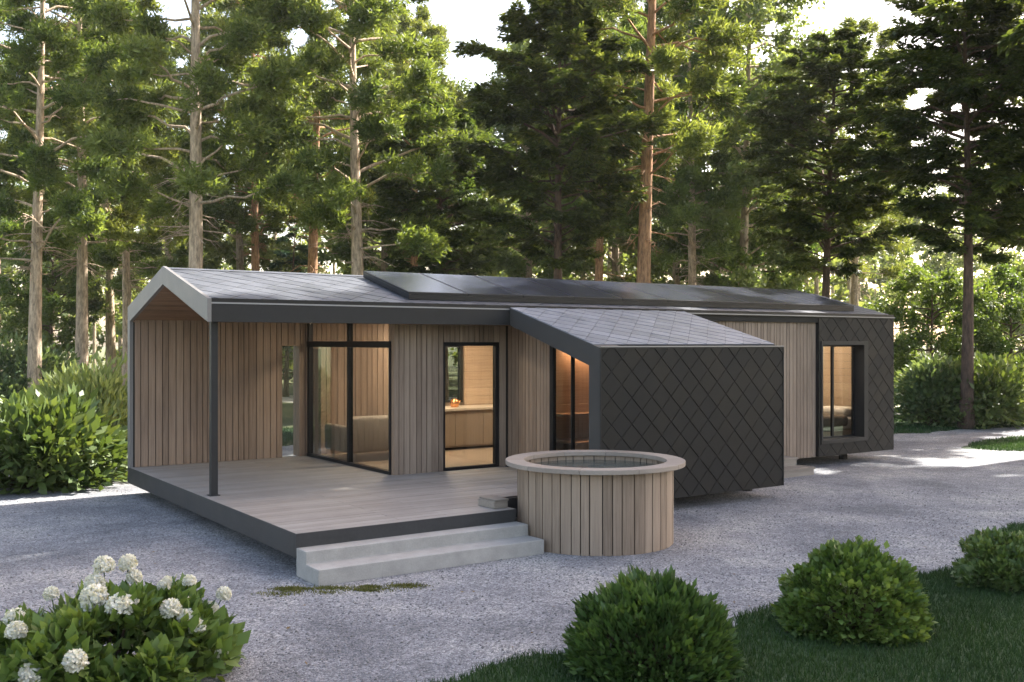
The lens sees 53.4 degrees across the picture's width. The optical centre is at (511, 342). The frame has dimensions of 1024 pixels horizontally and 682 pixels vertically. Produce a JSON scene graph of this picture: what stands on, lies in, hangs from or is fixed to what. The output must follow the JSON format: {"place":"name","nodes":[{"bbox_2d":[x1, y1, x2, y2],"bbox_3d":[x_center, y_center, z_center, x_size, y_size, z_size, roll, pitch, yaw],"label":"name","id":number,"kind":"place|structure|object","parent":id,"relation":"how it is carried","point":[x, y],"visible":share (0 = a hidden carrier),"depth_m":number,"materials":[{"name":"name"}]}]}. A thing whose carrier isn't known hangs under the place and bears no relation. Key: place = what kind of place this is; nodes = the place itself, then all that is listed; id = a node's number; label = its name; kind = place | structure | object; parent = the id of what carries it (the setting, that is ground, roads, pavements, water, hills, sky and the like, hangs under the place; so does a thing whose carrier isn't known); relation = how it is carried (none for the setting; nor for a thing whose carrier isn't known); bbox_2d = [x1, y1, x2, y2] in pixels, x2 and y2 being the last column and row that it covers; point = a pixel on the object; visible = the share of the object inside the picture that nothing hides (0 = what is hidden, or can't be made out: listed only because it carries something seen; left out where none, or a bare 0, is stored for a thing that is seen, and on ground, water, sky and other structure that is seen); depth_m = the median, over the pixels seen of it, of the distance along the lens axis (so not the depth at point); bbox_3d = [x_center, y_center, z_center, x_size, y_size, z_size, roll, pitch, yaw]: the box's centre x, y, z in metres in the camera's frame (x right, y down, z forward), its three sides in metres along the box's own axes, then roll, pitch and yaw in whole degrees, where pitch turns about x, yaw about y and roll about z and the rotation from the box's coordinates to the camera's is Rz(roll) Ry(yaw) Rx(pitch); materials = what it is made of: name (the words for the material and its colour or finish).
{"place":"outdoors","nodes":[
{"label":"outdoors","id":0,"kind":"place"},
{"bbox_2d":[450,394,460,406],"bbox_3d":[-1.081,1.111,19.285,0.190,0.246,0.190,0,0,11],"label":"kettle","id":1,"kind":"object","parent":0,"point":[454,402],"visible":1,"depth_m":19.22,"materials":[{"name":"orange metal"}]},
{"bbox_2d":[0,426,1023,681],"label":"gravel yard","id":2,"kind":"structure","parent":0,"point":[906,468],"depth_m":11.64,"materials":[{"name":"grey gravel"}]},
{"bbox_2d":[0,382,127,494],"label":"broadleaf shrub","id":3,"kind":"object","parent":2,"relation":"on","point":[56,443],"visible":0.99,"depth_m":16.79,"materials":[{"name":"green plant"}]},
{"bbox_2d":[0,553,250,681],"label":"hydrangea bush","id":4,"kind":"object","parent":2,"relation":"on","point":[167,628],"visible":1,"depth_m":6.98,"materials":[{"name":"green plant"}]},
{"bbox_2d":[251,582,432,596],"bbox_3d":[-1.671,2.453,10.150,1.809,0.029,0.474,0,0,-8],"label":"moss","id":5,"kind":"object","parent":2,"relation":"on","point":[362,588],"visible":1,"depth_m":10.13,"materials":[{"name":"green plant"}]},
{"bbox_2d":[296,521,543,585],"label":"concrete steps","id":6,"kind":"structure","parent":2,"relation":"on","point":[335,563],"depth_m":11.07,"materials":[{"name":"grey concrete"}]},
{"bbox_2d":[128,266,894,557],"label":"modular house","id":7,"kind":"structure","parent":2,"relation":"on","point":[720,400],"depth_m":15.87,"materials":[{"name":"wood"}]},
{"bbox_2d":[281,345,300,457],"bbox_3d":[-3.969,1.035,18.008,0.358,1.970,0.280,0,0,-34],"label":"slot window","id":8,"kind":"structure","parent":7,"relation":"in","point":[296,348],"depth_m":18.05,"materials":[{"name":"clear glass"}]},
{"bbox_2d":[313,348,321,454],"bbox_3d":[-3.569,1.065,18.282,0.208,1.910,0.280,0,0,-34],"label":"slot window","id":9,"kind":"structure","parent":7,"relation":"in","point":[318,351],"depth_m":18.30,"materials":[{"name":"glass"}]},
{"bbox_2d":[325,415,388,461],"bbox_3d":[-2.343,1.632,17.813,1.590,0.764,1.040,0,0,-34],"label":"sofa","id":10,"kind":"object","parent":7,"relation":"on","point":[370,433],"visible":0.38,"depth_m":17.20,"materials":[{"name":"grey fabric"}]},
{"bbox_2d":[445,346,462,402],"bbox_3d":[-1.389,0.615,19.656,0.970,1.110,0.100,0,0,-34],"label":"kitchen window","id":11,"kind":"structure","parent":7,"relation":"in","point":[460,348],"depth_m":19.88,"materials":[{"name":"black metal"}]},
{"bbox_2d":[445,404,492,449],"bbox_3d":[-0.735,1.625,19.578,2.560,0.779,0.750,0,0,-34],"label":"kitchen counter","id":12,"kind":"object","parent":7,"relation":"on","point":[468,426],"visible":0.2,"depth_m":19.15,"materials":[{"name":"brown wood"}]},
{"bbox_2d":[443,342,498,470],"bbox_3d":[-0.652,1.009,16.214,1.050,2.018,0.131,0,0,-34],"label":"glass door","id":13,"kind":"structure","parent":7,"relation":"in","point":[495,345],"depth_m":16.46,"materials":[{"name":"black metal"}]},
{"bbox_2d":[478,495,508,508],"bbox_3d":[-0.228,1.964,12.503,0.210,0.108,0.370,0,0,-34],"label":"tub stool","id":14,"kind":"object","parent":7,"relation":"on","point":[493,501],"visible":1,"depth_m":12.40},
{"bbox_2d":[549,345,574,450],"bbox_3d":[1.007,0.995,15.042,0.060,2.050,1.440,0,0,-34],"label":"bay window","id":15,"kind":"structure","parent":7,"relation":"in","point":[552,351],"depth_m":15.55,"materials":[{"name":"black metal"}]},
{"bbox_2d":[363,271,853,310],"bbox_3d":[2.349,-0.899,18.795,10.488,0.515,1.530,0,0,-34],"label":"solar array","id":16,"kind":"object","parent":7,"relation":"on","point":[423,286],"visible":1,"depth_m":17.82,"materials":[{"name":"black glass"}]},
{"bbox_2d":[823,406,850,436],"bbox_3d":[6.206,1.700,21.914,2.050,0.620,1.890,0,0,-34],"label":"bed","id":17,"kind":"object","parent":7,"relation":"on","point":[842,420],"visible":0.27,"depth_m":21.34,"materials":[{"name":"white fabric"}]},
{"bbox_2d":[821,341,867,443],"bbox_3d":[6.633,1.000,20.603,1.470,2.040,0.295,0,0,-34],"label":"bedroom window","id":18,"kind":"structure","parent":7,"relation":"in","point":[859,349],"depth_m":20.86,"materials":[{"name":"metal"}]},
{"bbox_2d":[505,450,685,555],"bbox_3d":[1.033,1.961,12.671,2.230,1.006,2.229,0,0,-34],"label":"hot tub","id":19,"kind":"object","parent":2,"relation":"on","point":[603,502],"visible":1,"depth_m":11.85,"materials":[{"name":"brown wood"}]},
{"bbox_2d":[784,456,814,477],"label":"concrete steps","id":20,"kind":"structure","parent":2,"relation":"on","point":[792,468],"depth_m":18.82,"materials":[{"name":"grey concrete"}]},
{"bbox_2d":[961,438,1023,450],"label":"lawn patch","id":21,"kind":"object","parent":2,"relation":"on","point":[965,447],"visible":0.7,"depth_m":23.76,"materials":[{"name":"green plant"}]},
{"bbox_2d":[968,434,1023,450],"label":"lawn patch grass","id":22,"kind":"structure","parent":21,"relation":"on","point":[1018,442],"depth_m":24.17,"materials":[{"name":"green plant"}]},
{"bbox_2d":[996,0,1023,58],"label":"conifer tree","id":23,"kind":"object","parent":2,"relation":"on","point":[1009,37],"visible":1,"depth_m":25.87,"materials":[{"name":"green plant"}]},
{"bbox_2d":[0,0,1023,345],"label":"sky","id":24,"kind":"structure","parent":0,"point":[469,19],"materials":[{"name":"white"}]},
{"bbox_2d":[7,346,1020,427],"bbox_3d":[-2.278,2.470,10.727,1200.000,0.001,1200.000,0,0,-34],"label":"ground","id":25,"kind":"structure","parent":0,"point":[287,413],"depth_m":57.90,"materials":[{"name":"green plant"}]},
{"bbox_2d":[0,0,69,273],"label":"pine tree","id":26,"kind":"object","parent":25,"relation":"on","point":[7,228],"visible":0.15,"depth_m":39.77,"materials":[{"name":"green plant"}]},
{"bbox_2d":[0,331,83,403],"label":"rounded shrub","id":27,"kind":"object","parent":25,"relation":"on","point":[13,373],"visible":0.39,"depth_m":33.61,"materials":[{"name":"green plant"}]},
{"bbox_2d":[0,211,113,355],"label":"leafy tree","id":28,"kind":"object","parent":25,"relation":"on","point":[51,300],"visible":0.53,"depth_m":55.36,"materials":[{"name":"green plant"}]},
{"bbox_2d":[0,0,167,398],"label":"pine tree","id":29,"kind":"object","parent":25,"relation":"on","point":[34,163],"visible":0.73,"depth_m":32.54,"materials":[{"name":"green plant"}]},
{"bbox_2d":[0,0,188,372],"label":"pine tree","id":30,"kind":"object","parent":25,"relation":"on","point":[117,224],"visible":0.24,"depth_m":37.83,"materials":[{"name":"green plant"}]},
{"bbox_2d":[18,13,213,372],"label":"pine tree","id":31,"kind":"object","parent":25,"relation":"on","point":[110,343],"visible":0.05,"depth_m":57.77,"materials":[{"name":"green plant"}]},
{"bbox_2d":[45,0,224,388],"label":"pine tree","id":32,"kind":"object","parent":25,"relation":"on","point":[105,254],"visible":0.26,"depth_m":45.85,"materials":[{"name":"green plant"}]},
{"bbox_2d":[87,28,235,293],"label":"pine tree","id":33,"kind":"object","parent":25,"relation":"on","point":[115,281],"visible":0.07,"depth_m":52.71,"materials":[{"name":"green plant"}]},
{"bbox_2d":[54,0,323,268],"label":"pine tree","id":34,"kind":"object","parent":25,"relation":"on","point":[147,49],"visible":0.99,"depth_m":30.13,"materials":[{"name":"green plant"}]},
{"bbox_2d":[154,0,339,271],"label":"pine tree","id":35,"kind":"object","parent":25,"relation":"on","point":[240,260],"visible":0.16,"depth_m":51.57,"materials":[{"name":"green plant"}]},
{"bbox_2d":[177,0,329,270],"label":"pine tree","id":36,"kind":"object","parent":25,"relation":"on","point":[249,222],"visible":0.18,"depth_m":49.35,"materials":[{"name":"green plant"}]},
{"bbox_2d":[268,225,318,396],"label":"fir tree","id":37,"kind":"object","parent":25,"relation":"on","point":[294,261],"visible":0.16,"depth_m":45.86,"materials":[{"name":"green plant"}]},
{"bbox_2d":[223,0,401,403],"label":"pine tree","id":38,"kind":"object","parent":25,"relation":"on","point":[274,211],"visible":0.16,"depth_m":40.88,"materials":[{"name":"green plant"}]},
{"bbox_2d":[233,0,494,274],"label":"pine tree","id":39,"kind":"object","parent":25,"relation":"on","point":[419,79],"visible":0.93,"depth_m":31.78,"materials":[{"name":"green plant"}]},
{"bbox_2d":[301,11,480,272],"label":"leafy tree","id":40,"kind":"object","parent":25,"relation":"on","point":[340,250],"visible":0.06,"depth_m":54.83,"materials":[{"name":"green plant"}]},
{"bbox_2d":[341,4,474,268],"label":"pine tree","id":41,"kind":"object","parent":25,"relation":"on","point":[421,21],"visible":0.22,"depth_m":51.41,"materials":[{"name":"green plant"}]},
{"bbox_2d":[360,94,523,399],"bbox_3d":[-2.459,-3.117,35.672,5.580,11.260,5.951,0,0,-21],"label":"conifer tree","id":42,"kind":"object","parent":25,"relation":"on","point":[440,200],"visible":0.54,"depth_m":35.15,"materials":[{"name":"green plant"}]},
{"bbox_2d":[374,93,518,383],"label":"leafy tree","id":43,"kind":"object","parent":25,"relation":"on","point":[479,232],"visible":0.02,"depth_m":59.38,"materials":[{"name":"green plant"}]},
{"bbox_2d":[0,48,1023,375],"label":"woods","id":44,"kind":"object","parent":25,"relation":"on","point":[934,262],"depth_m":77.16,"materials":[{"name":"green plant"}]},
{"bbox_2d":[449,29,610,278],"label":"leafy tree","id":45,"kind":"object","parent":25,"relation":"on","point":[508,265],"visible":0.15,"depth_m":53.02,"materials":[{"name":"green plant"}]},
{"bbox_2d":[508,2,699,283],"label":"leafy tree","id":46,"kind":"object","parent":25,"relation":"on","point":[616,267],"visible":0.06,"depth_m":54.34,"materials":[{"name":"green plant"}]},
{"bbox_2d":[534,0,680,281],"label":"pine tree","id":47,"kind":"object","parent":25,"relation":"on","point":[626,223],"visible":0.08,"depth_m":46.03,"materials":[{"name":"green plant"}]},
{"bbox_2d":[549,0,762,282],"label":"pine tree","id":48,"kind":"object","parent":25,"relation":"on","point":[719,44],"visible":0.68,"depth_m":31.74,"materials":[{"name":"green plant"}]},
{"bbox_2d":[577,0,765,285],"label":"leafy tree","id":49,"kind":"object","parent":25,"relation":"on","point":[657,272],"visible":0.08,"depth_m":48.95,"materials":[{"name":"green plant"}]},
{"bbox_2d":[617,0,764,285],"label":"pine tree","id":50,"kind":"object","parent":25,"relation":"on","point":[678,218],"visible":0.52,"depth_m":42.78,"materials":[{"name":"green plant"}]},
{"bbox_2d":[674,163,822,292],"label":"leafy tree","id":51,"kind":"object","parent":25,"relation":"on","point":[772,274],"visible":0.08,"depth_m":49.00,"materials":[{"name":"green plant"}]},
{"bbox_2d":[651,0,877,289],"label":"leafy tree","id":52,"kind":"object","parent":25,"relation":"on","point":[760,13],"visible":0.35,"depth_m":43.45,"materials":[{"name":"green plant"}]},
{"bbox_2d":[736,20,933,297],"bbox_3d":[10.772,-4.025,34.272,6.486,13.090,6.918,0,0,16],"label":"conifer tree","id":53,"kind":"object","parent":25,"relation":"on","point":[800,118],"visible":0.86,"depth_m":33.21,"materials":[{"name":"green plant"}]},
{"bbox_2d":[782,14,921,305],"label":"pine tree","id":54,"kind":"object","parent":25,"relation":"on","point":[867,25],"visible":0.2,"depth_m":46.68,"materials":[{"name":"green plant"}]},
{"bbox_2d":[894,341,928,379],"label":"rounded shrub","id":55,"kind":"object","parent":25,"relation":"on","point":[917,354],"visible":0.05,"depth_m":43.49,"materials":[{"name":"green plant"}]},
{"bbox_2d":[858,258,1009,395],"bbox_3d":[15.124,-0.316,36.938,5.261,5.675,5.601,0,0,24],"label":"leafy tree","id":56,"kind":"object","parent":25,"relation":"on","point":[944,283],"visible":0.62,"depth_m":36.41,"materials":[{"name":"green plant"}]},
{"bbox_2d":[937,261,1023,360],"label":"leafy tree","id":57,"kind":"object","parent":25,"relation":"on","point":[1012,311],"visible":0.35,"depth_m":37.33,"materials":[{"name":"green plant"}]},
{"bbox_2d":[123,414,1023,453],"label":"back lawn","id":58,"kind":"structure","parent":0,"point":[933,430],"depth_m":28.33,"materials":[{"name":"green plant"}]},
{"bbox_2d":[24,349,127,440],"bbox_3d":[-9.214,1.363,21.956,2.927,2.554,3.200,0,0,7],"label":"plumed shrub","id":59,"kind":"object","parent":58,"relation":"on","point":[112,391],"visible":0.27,"depth_m":21.57,"materials":[{"name":"green plant"}]},
{"bbox_2d":[447,0,676,278],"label":"conifer tree","id":60,"kind":"object","parent":58,"relation":"on","point":[522,87],"visible":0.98,"depth_m":30.02,"materials":[{"name":"green plant"}]},
{"bbox_2d":[846,0,1023,428],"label":"conifer tree","id":61,"kind":"object","parent":58,"relation":"on","point":[934,66],"visible":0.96,"depth_m":28.39,"materials":[{"name":"green plant"}]},
{"bbox_2d":[893,351,981,428],"bbox_3d":[12.478,1.419,30.204,2.731,2.406,3.003,0,0,21],"label":"rounded shrub","id":62,"kind":"object","parent":58,"relation":"on","point":[915,388],"visible":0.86,"depth_m":29.53,"materials":[{"name":"green plant"}]},
{"bbox_2d":[908,350,1023,429],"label":"rounded shrub","id":63,"kind":"object","parent":58,"relation":"on","point":[997,386],"visible":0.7,"depth_m":29.03,"materials":[{"name":"green plant"}]},
{"bbox_2d":[923,1,1023,252],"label":"conifer tree","id":64,"kind":"object","parent":58,"relation":"on","point":[1009,22],"visible":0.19,"depth_m":30.17,"materials":[{"name":"green plant"}]},
{"bbox_2d":[998,352,1023,422],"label":"rounded shrub","id":65,"kind":"object","parent":58,"relation":"on","point":[1018,359],"visible":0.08,"depth_m":31.04,"materials":[{"name":"green plant"}]},
{"bbox_2d":[411,520,1023,681],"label":"front lawn","id":66,"kind":"structure","parent":0,"point":[826,659],"depth_m":7.94,"materials":[{"name":"green plant"}]},
{"bbox_2d":[561,564,747,681],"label":"box shrub","id":67,"kind":"object","parent":66,"relation":"on","point":[641,620],"visible":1,"depth_m":7.39,"materials":[{"name":"green plant"}]},
{"bbox_2d":[770,534,938,646],"bbox_3d":[2.921,2.083,8.738,1.440,0.832,1.372,0,0,-34],"label":"box shrub","id":68,"kind":"object","parent":66,"relation":"on","point":[862,573],"visible":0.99,"depth_m":8.41,"materials":[{"name":"green plant"}]},
{"bbox_2d":[950,526,1023,593],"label":"shrub","id":69,"kind":"object","parent":66,"relation":"on","point":[995,555],"visible":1,"depth_m":10.17,"materials":[{"name":"green plant"}]}
]}

